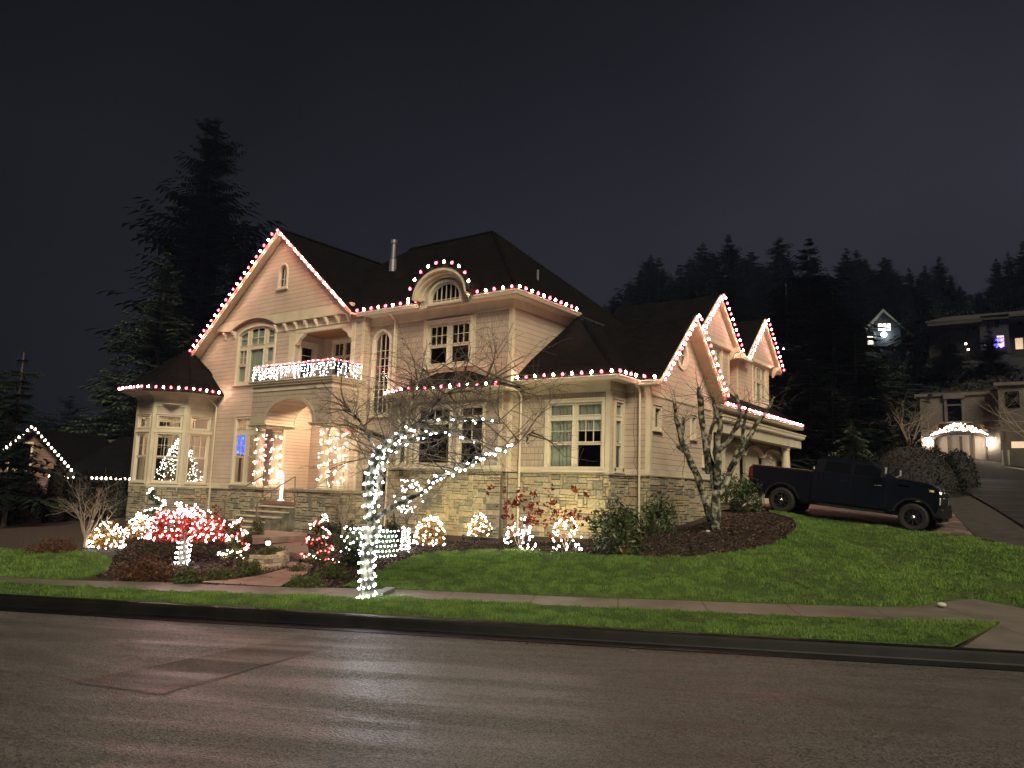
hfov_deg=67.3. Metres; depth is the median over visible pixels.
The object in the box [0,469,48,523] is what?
hedge
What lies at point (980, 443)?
garage door
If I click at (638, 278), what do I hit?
conifer tree
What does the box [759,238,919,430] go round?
conifer tree
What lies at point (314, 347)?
door
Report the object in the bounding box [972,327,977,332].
window
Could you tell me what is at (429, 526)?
net lights
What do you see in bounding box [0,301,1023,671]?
ground
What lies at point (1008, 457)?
post
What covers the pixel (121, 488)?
hedge
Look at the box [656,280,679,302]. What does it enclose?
conifer tree
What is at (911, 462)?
hedge
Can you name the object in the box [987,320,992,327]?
window
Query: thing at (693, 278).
conifer tree
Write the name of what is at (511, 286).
string lights
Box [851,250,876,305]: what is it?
conifer tree
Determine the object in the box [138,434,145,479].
window
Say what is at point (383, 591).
cable cover
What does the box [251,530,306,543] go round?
path
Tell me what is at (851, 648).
kerb
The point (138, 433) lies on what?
window
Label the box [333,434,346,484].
string lights
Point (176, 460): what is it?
string lights
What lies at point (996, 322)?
window
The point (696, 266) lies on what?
conifer tree
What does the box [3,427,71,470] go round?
string lights
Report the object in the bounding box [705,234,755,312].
conifer tree
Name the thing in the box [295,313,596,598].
street tree
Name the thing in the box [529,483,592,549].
hydrangea
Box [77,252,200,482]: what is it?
conifer tree
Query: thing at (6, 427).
conifer tree
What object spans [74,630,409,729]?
pavement cracks
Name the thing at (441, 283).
window
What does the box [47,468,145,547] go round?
bare tree
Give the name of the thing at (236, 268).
conifer tree
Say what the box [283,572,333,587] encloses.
ground cover
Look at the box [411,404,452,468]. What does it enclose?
window
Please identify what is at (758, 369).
window
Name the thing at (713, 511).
pruned tree
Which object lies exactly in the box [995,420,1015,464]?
bare tree
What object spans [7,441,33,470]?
window
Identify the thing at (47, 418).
conifer tree
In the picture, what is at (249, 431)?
window
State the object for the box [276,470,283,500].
candy cane
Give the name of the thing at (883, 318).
house
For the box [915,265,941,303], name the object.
conifer tree
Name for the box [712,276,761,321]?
conifer tree
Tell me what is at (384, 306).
string lights
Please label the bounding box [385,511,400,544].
shrub
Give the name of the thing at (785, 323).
conifer tree
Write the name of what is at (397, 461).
window
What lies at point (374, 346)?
window
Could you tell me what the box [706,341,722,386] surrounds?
window
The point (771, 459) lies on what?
garage door
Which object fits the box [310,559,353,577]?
ground cover
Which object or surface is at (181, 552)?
string lights
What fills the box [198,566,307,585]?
path
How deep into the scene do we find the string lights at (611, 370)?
22.54 m
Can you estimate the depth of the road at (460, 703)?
7.54 m
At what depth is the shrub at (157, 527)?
22.38 m
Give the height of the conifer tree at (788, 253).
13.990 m
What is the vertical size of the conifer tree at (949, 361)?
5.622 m
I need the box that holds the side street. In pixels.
[961,478,1023,524]
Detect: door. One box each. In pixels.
[297,341,318,377]
[725,445,739,501]
[742,449,758,502]
[761,452,777,502]
[936,435,986,459]
[947,399,961,421]
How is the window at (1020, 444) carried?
in the house at (968, 411)
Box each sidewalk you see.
[0,577,1023,650]
[949,496,1023,547]
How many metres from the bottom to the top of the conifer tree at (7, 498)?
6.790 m
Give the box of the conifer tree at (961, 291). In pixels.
[954,285,971,306]
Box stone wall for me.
[249,550,289,570]
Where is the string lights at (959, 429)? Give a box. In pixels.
[931,423,987,434]
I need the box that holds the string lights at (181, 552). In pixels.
[174,542,191,563]
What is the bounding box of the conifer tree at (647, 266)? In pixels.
[614,255,673,305]
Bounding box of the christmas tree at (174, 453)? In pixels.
[156,437,199,480]
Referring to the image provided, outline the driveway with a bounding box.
[721,500,973,536]
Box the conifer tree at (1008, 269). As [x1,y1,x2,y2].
[989,252,1017,307]
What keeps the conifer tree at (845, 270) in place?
on the ground at (18, 537)
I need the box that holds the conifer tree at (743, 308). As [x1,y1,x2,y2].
[725,294,750,322]
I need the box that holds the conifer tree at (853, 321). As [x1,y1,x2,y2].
[795,275,873,358]
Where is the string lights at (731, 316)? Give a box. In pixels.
[703,294,744,354]
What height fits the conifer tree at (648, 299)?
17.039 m
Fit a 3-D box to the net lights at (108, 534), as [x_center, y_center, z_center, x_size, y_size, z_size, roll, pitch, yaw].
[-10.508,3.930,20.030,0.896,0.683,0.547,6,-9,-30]
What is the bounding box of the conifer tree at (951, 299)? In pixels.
[934,275,968,313]
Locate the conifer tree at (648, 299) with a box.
[629,283,655,304]
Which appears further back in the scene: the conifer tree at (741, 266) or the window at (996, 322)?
the conifer tree at (741, 266)
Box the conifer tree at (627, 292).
[618,281,632,302]
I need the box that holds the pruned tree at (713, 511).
[651,364,805,529]
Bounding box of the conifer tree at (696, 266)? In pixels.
[683,242,724,293]
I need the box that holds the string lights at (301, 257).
[276,229,346,309]
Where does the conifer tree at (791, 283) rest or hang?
on the ground at (18, 537)
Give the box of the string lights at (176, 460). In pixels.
[157,440,202,480]
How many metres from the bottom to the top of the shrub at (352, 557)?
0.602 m
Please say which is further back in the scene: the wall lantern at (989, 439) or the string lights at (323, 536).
the wall lantern at (989, 439)
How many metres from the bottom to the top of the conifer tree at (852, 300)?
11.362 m
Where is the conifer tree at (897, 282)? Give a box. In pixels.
[870,273,930,318]
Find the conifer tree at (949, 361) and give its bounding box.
[905,334,988,380]
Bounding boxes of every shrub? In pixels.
[89,519,126,548]
[109,553,180,581]
[124,513,152,539]
[147,513,174,540]
[200,504,231,540]
[246,514,265,542]
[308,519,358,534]
[316,462,363,534]
[332,534,353,550]
[336,541,360,567]
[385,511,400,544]
[413,512,445,545]
[466,508,492,539]
[587,490,649,553]
[641,489,677,534]
[721,471,741,503]
[726,471,764,511]
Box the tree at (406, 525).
[380,479,443,550]
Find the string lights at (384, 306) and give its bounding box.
[356,301,416,311]
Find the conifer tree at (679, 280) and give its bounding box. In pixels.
[662,265,689,297]
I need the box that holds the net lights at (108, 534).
[88,521,125,548]
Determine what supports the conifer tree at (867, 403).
on the ground at (18, 537)
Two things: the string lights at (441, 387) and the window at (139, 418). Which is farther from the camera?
the window at (139, 418)
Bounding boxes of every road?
[0,611,1023,767]
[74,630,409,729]
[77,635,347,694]
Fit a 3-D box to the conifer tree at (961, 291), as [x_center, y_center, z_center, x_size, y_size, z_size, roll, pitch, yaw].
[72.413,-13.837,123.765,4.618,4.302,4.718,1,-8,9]
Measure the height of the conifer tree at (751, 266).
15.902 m
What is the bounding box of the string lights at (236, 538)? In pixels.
[217,518,248,558]
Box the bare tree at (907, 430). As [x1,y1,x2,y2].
[869,392,951,445]
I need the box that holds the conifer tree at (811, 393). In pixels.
[769,359,894,469]
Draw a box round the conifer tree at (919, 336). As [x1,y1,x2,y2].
[882,275,949,358]
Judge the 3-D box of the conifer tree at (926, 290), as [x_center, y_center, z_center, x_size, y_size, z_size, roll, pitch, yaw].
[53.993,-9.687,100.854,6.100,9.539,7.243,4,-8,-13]
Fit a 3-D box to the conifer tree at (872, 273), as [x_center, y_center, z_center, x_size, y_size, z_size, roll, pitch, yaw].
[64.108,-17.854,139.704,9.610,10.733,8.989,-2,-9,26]
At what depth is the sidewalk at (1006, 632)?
13.73 m
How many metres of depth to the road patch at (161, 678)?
8.76 m
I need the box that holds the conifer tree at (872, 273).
[861,257,877,287]
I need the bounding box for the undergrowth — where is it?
[793,291,1023,455]
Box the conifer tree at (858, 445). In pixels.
[826,425,876,459]
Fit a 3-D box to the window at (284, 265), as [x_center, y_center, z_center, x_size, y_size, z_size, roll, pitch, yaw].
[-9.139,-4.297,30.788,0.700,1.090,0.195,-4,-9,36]
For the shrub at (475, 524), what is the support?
on the ground at (18, 537)
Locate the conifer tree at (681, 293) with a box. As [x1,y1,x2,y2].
[673,275,705,299]
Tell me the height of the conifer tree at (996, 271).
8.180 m
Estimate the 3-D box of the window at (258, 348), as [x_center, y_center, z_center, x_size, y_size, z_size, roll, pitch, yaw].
[-10.450,-1.194,31.420,2.630,2.510,0.222,-4,-9,36]
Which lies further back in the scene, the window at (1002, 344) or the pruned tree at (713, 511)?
the window at (1002, 344)
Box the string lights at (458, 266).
[407,260,469,299]
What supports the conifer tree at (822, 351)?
on the ground at (18, 537)
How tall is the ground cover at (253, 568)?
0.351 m
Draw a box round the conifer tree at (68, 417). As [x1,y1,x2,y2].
[30,396,98,432]
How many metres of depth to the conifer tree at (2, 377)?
69.68 m
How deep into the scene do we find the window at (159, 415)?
31.51 m
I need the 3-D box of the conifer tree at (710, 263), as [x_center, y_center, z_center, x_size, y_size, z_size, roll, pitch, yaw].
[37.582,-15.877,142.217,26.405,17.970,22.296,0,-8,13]
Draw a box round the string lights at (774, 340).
[751,319,784,372]
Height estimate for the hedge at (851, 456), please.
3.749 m
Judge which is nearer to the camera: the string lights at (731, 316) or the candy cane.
the candy cane
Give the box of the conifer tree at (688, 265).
[669,257,696,288]
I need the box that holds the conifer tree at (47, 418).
[17,409,60,437]
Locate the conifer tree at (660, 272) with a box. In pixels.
[631,258,668,304]
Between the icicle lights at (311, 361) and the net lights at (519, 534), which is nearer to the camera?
the net lights at (519, 534)
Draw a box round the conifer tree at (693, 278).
[675,276,702,299]
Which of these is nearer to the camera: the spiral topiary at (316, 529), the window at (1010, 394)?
the spiral topiary at (316, 529)
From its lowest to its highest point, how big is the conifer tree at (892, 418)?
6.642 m
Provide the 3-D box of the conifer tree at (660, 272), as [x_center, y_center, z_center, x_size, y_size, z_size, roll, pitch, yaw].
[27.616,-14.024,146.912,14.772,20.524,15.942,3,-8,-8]
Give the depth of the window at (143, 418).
33.09 m
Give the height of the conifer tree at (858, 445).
3.823 m
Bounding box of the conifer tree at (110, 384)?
[58,320,139,482]
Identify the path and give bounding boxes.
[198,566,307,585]
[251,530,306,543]
[269,541,308,560]
[286,562,311,567]
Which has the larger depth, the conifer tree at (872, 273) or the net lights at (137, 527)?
the conifer tree at (872, 273)
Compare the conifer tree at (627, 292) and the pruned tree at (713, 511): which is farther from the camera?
the conifer tree at (627, 292)
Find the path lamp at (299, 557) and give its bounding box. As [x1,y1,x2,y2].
[294,554,304,562]
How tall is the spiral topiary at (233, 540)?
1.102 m
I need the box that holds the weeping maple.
[135,506,230,565]
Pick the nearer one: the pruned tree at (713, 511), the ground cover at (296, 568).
the ground cover at (296, 568)
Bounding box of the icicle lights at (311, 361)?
[252,358,360,381]
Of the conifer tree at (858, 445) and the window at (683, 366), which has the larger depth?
the conifer tree at (858, 445)
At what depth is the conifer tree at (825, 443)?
43.60 m
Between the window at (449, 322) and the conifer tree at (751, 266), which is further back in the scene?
the conifer tree at (751, 266)
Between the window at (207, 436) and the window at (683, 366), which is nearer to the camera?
the window at (683, 366)
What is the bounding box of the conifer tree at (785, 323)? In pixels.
[760,281,920,455]
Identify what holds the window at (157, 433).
in the house at (283, 304)
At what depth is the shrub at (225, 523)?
22.58 m
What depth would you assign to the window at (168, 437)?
34.05 m
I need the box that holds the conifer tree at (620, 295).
[606,290,629,311]
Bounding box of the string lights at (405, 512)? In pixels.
[394,480,426,551]
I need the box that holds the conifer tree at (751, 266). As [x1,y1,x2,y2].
[743,249,768,304]
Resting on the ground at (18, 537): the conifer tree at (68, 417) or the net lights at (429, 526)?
the conifer tree at (68, 417)
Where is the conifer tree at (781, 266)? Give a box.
[743,236,802,299]
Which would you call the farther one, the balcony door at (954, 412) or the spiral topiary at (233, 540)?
the balcony door at (954, 412)
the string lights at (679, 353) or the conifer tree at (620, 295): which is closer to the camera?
the string lights at (679, 353)
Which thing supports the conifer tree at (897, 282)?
on the ground at (18, 537)
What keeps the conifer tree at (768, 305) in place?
on the ground at (18, 537)
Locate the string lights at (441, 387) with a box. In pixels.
[385,381,496,394]
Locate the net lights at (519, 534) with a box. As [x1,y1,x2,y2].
[504,517,535,549]
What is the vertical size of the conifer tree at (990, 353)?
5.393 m
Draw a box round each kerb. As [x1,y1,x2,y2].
[0,594,1023,665]
[0,606,1023,671]
[967,493,1023,528]
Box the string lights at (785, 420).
[723,402,803,426]
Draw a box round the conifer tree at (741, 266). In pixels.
[724,248,757,293]
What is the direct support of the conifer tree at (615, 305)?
on the ground at (18, 537)
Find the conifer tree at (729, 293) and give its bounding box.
[717,285,752,319]
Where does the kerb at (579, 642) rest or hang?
on the road at (460, 703)
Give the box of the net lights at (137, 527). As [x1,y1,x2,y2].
[124,515,150,538]
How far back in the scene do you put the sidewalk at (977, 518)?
25.25 m
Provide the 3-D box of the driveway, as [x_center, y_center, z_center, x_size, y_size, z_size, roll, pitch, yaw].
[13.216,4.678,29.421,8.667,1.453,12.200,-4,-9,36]
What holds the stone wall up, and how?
on the ground at (18, 537)
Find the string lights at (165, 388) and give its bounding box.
[118,385,219,393]
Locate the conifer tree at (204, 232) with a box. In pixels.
[48,117,286,436]
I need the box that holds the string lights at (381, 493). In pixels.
[358,418,511,598]
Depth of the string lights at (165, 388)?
31.12 m
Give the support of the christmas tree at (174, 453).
in the house at (283, 304)
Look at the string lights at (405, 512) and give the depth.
20.10 m
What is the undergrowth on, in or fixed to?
on the ground at (18, 537)
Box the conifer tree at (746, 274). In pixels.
[731,258,756,303]
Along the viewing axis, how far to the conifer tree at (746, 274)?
140.53 m
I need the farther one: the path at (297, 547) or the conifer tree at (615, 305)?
the conifer tree at (615, 305)
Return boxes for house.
[0,428,176,503]
[120,227,805,538]
[865,309,908,359]
[914,381,1023,465]
[925,311,1023,361]
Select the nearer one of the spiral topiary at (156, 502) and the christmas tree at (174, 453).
the spiral topiary at (156, 502)
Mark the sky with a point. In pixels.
(597, 138)
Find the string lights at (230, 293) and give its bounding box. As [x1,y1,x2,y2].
[189,230,275,352]
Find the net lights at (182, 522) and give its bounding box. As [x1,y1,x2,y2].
[145,502,226,541]
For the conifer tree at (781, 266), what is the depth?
132.82 m
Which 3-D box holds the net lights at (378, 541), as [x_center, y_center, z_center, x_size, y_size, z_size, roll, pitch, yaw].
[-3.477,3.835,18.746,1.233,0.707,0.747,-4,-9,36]
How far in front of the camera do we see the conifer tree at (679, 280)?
140.80 m
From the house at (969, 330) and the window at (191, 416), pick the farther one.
the house at (969, 330)
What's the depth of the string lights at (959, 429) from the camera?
48.62 m
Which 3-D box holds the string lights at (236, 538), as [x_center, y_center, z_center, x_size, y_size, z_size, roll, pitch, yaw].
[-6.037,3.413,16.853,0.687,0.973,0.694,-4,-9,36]
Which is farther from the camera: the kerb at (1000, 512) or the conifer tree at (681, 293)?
the conifer tree at (681, 293)
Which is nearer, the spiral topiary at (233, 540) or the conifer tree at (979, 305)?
the spiral topiary at (233, 540)
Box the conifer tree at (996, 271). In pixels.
[978,258,1004,305]
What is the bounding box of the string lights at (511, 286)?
[474,285,580,311]
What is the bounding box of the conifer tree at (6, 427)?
[0,377,33,449]
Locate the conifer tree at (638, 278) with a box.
[620,269,646,305]
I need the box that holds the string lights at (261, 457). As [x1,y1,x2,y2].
[254,436,266,483]
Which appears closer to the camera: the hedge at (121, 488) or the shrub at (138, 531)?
the shrub at (138, 531)
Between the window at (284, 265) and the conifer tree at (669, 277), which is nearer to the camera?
the window at (284, 265)
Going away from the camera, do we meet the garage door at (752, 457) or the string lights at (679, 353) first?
the string lights at (679, 353)
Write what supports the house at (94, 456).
on the ground at (18, 537)
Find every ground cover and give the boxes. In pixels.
[23,537,86,553]
[170,566,204,583]
[199,567,242,580]
[235,559,268,576]
[255,545,287,554]
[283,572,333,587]
[286,562,307,571]
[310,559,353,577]
[616,544,629,554]
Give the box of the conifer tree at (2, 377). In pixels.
[0,371,44,447]
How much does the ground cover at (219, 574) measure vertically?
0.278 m
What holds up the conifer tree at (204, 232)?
on the ground at (18, 537)
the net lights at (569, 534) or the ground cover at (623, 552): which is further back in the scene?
the net lights at (569, 534)
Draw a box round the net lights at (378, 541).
[340,526,398,556]
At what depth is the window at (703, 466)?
25.85 m
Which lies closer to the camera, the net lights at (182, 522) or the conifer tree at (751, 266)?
the net lights at (182, 522)
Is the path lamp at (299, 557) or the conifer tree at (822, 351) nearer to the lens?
the path lamp at (299, 557)
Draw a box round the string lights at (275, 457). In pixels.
[269,436,281,481]
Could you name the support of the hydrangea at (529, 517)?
on the ground at (18, 537)
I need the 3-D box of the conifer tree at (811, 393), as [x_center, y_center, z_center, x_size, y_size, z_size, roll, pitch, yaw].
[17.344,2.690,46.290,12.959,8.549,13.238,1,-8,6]
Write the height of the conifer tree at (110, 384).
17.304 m
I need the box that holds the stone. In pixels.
[936,602,946,606]
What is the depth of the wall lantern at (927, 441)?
50.26 m
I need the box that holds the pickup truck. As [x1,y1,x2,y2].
[748,456,951,531]
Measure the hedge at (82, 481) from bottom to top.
4.136 m
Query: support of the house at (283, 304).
on the ground at (18, 537)
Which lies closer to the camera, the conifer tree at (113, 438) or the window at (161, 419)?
the window at (161, 419)
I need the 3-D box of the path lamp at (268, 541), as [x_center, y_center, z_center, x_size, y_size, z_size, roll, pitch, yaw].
[-5.921,3.914,18.674,0.260,0.368,0.254,-4,-9,36]
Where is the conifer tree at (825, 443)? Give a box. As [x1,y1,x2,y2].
[791,384,878,469]
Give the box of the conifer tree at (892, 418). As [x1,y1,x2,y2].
[863,379,918,457]
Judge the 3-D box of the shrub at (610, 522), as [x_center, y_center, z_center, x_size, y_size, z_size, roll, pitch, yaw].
[2.640,3.445,19.146,1.466,1.600,1.463,3,-8,-7]
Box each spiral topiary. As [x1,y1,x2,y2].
[136,489,166,520]
[219,519,250,566]
[298,515,336,570]
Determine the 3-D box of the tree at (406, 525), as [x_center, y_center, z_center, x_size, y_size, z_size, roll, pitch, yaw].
[-2.797,3.400,20.297,2.090,1.959,1.780,2,-8,0]
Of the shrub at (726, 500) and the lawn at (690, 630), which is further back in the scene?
the shrub at (726, 500)
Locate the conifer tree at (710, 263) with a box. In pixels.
[683,251,748,303]
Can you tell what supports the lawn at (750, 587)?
on the ground at (18, 537)
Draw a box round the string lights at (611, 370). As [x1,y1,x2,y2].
[516,369,655,378]
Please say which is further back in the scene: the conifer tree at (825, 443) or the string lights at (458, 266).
the conifer tree at (825, 443)
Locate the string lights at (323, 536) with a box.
[301,514,338,562]
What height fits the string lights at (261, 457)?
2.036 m
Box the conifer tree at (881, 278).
[860,256,904,315]
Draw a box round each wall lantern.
[924,437,931,445]
[986,436,993,445]
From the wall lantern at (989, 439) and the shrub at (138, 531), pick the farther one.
the wall lantern at (989, 439)
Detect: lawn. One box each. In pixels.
[0,549,111,579]
[0,584,999,646]
[340,511,1023,607]
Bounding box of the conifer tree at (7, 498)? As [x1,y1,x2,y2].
[0,351,84,526]
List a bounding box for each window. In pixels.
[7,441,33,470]
[129,431,149,482]
[137,413,151,427]
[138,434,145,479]
[141,417,147,425]
[149,431,181,483]
[156,413,183,428]
[156,435,170,480]
[159,418,171,426]
[172,436,178,480]
[183,433,210,484]
[189,415,212,430]
[228,415,257,485]
[232,324,276,386]
[275,263,288,290]
[330,338,350,376]
[366,329,391,417]
[393,406,408,467]
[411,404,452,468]
[424,315,473,369]
[425,279,462,306]
[453,402,486,468]
[541,397,605,472]
[613,398,625,473]
[652,404,663,432]
[676,340,688,369]
[690,414,697,440]
[702,453,704,467]
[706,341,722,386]
[752,362,766,408]
[966,328,970,333]
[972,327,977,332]
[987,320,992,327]
[994,320,998,326]
[997,335,1003,346]
[1005,391,1019,407]
[1011,441,1023,447]
[1015,338,1022,348]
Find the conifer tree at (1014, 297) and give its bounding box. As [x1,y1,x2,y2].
[987,241,1023,307]
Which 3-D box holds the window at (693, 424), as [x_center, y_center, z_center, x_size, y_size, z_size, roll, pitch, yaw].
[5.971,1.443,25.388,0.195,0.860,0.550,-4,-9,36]
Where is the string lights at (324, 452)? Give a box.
[316,431,331,479]
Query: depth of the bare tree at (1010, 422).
45.02 m
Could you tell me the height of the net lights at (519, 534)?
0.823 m
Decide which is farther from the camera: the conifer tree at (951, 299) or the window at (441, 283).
the conifer tree at (951, 299)
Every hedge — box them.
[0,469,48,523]
[42,457,68,522]
[64,470,98,520]
[96,475,129,518]
[344,529,396,558]
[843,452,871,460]
[868,438,972,497]
[944,448,981,487]
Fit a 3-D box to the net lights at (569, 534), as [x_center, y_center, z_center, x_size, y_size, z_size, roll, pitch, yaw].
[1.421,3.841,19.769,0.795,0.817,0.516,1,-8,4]
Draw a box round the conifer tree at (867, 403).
[820,334,936,455]
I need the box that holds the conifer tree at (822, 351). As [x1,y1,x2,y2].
[769,291,948,457]
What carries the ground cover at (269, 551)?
on the ground at (18, 537)
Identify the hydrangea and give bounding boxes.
[486,483,556,548]
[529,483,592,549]
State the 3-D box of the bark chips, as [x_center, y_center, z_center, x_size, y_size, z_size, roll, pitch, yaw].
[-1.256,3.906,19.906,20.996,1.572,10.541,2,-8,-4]
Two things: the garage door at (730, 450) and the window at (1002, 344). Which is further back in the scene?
the window at (1002, 344)
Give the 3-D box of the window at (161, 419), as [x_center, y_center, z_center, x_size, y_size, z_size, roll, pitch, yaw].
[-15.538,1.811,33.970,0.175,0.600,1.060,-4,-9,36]
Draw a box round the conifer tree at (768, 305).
[756,275,793,319]
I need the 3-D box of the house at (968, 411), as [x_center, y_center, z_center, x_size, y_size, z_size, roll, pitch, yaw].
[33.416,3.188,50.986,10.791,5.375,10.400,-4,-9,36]
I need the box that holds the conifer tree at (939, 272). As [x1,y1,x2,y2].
[928,256,962,302]
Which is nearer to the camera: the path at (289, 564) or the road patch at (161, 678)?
the road patch at (161, 678)
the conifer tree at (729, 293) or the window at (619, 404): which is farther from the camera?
the conifer tree at (729, 293)
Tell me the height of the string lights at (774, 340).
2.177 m
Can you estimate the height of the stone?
0.099 m
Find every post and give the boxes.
[1001,450,1003,464]
[1007,450,1009,464]
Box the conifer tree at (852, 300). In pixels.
[835,277,896,344]
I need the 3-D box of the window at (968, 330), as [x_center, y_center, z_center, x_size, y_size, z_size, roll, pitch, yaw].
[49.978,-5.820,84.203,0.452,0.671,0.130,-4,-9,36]
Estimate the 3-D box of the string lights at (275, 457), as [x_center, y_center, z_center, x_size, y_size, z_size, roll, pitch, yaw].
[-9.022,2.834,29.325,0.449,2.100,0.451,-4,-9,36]
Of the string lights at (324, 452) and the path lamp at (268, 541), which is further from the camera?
the string lights at (324, 452)
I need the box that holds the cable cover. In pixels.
[375,587,395,595]
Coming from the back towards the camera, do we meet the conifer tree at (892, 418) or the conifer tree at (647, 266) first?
the conifer tree at (647, 266)
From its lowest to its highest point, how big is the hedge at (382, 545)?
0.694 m
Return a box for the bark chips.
[95,510,795,587]
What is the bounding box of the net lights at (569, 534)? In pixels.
[552,517,581,549]
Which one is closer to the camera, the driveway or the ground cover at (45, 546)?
the ground cover at (45, 546)
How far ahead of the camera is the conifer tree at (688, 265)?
148.82 m
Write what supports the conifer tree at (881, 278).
on the ground at (18, 537)
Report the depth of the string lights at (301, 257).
29.08 m
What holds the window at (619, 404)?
in the house at (283, 304)
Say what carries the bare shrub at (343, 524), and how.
on the ground at (18, 537)
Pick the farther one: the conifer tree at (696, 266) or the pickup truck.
the conifer tree at (696, 266)
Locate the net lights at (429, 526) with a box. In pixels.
[413,516,444,545]
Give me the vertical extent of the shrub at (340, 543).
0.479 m
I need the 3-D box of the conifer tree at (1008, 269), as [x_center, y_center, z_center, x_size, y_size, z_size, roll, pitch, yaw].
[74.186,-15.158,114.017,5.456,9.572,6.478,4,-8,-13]
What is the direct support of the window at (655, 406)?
in the house at (283, 304)
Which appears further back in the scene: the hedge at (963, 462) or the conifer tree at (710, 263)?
the conifer tree at (710, 263)
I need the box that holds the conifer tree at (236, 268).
[188,221,258,339]
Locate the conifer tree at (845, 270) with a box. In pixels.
[831,248,882,318]
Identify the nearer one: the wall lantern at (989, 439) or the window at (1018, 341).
the wall lantern at (989, 439)
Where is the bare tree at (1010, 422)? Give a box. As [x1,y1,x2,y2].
[942,371,1023,452]
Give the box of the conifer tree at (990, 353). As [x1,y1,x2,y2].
[961,328,1021,373]
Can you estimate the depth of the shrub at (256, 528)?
21.66 m
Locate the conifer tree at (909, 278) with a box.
[887,269,916,320]
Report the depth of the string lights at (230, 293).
31.99 m
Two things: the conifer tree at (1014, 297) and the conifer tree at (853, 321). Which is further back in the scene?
the conifer tree at (1014, 297)
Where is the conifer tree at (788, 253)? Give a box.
[787,252,800,277]
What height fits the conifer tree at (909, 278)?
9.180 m
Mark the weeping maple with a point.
(183, 527)
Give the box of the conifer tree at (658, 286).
[637,276,682,304]
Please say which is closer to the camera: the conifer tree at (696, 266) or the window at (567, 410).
the window at (567, 410)
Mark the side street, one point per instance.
(1006, 497)
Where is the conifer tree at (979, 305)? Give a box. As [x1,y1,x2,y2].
[959,292,999,315]
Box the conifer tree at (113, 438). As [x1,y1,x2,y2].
[82,410,120,439]
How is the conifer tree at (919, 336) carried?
on the ground at (18, 537)
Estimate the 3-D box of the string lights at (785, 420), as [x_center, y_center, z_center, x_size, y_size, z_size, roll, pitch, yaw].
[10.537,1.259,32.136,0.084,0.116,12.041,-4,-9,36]
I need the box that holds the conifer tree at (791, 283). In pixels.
[763,275,804,324]
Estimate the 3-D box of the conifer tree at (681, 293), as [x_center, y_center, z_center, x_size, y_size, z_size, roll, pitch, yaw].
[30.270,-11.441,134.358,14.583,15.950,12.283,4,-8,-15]
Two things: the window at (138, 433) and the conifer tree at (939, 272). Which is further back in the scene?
the conifer tree at (939, 272)
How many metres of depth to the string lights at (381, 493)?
13.10 m
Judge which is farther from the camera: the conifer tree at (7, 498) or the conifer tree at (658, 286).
the conifer tree at (658, 286)
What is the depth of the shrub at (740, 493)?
25.94 m
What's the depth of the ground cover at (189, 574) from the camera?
14.51 m
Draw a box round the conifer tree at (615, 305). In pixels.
[602,296,627,313]
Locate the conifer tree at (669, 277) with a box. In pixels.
[661,274,673,296]
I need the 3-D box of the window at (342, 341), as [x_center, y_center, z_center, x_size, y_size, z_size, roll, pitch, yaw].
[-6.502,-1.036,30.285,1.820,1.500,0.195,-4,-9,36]
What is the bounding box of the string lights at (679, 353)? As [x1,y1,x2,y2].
[664,314,729,400]
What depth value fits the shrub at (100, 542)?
20.00 m
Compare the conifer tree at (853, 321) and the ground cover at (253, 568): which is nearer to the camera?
the ground cover at (253, 568)
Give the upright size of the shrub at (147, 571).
0.538 m
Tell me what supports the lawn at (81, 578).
on the ground at (18, 537)
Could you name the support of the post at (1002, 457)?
on the ground at (18, 537)
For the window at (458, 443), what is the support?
in the house at (283, 304)
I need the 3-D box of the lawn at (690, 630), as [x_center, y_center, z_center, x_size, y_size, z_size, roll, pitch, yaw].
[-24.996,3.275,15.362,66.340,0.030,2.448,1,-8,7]
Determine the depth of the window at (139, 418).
31.84 m
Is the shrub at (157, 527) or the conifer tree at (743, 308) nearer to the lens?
the shrub at (157, 527)
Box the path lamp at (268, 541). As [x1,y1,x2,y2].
[263,538,272,547]
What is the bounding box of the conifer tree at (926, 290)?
[900,276,945,332]
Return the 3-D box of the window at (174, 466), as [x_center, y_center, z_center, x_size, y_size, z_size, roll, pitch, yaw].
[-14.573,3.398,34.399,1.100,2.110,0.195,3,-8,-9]
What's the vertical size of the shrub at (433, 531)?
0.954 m
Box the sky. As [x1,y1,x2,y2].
[0,0,1023,437]
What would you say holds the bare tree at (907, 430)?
on the ground at (18, 537)
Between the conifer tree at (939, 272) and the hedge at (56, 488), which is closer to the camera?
the hedge at (56, 488)
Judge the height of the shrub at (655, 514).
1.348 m
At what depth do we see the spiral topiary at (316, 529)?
16.57 m

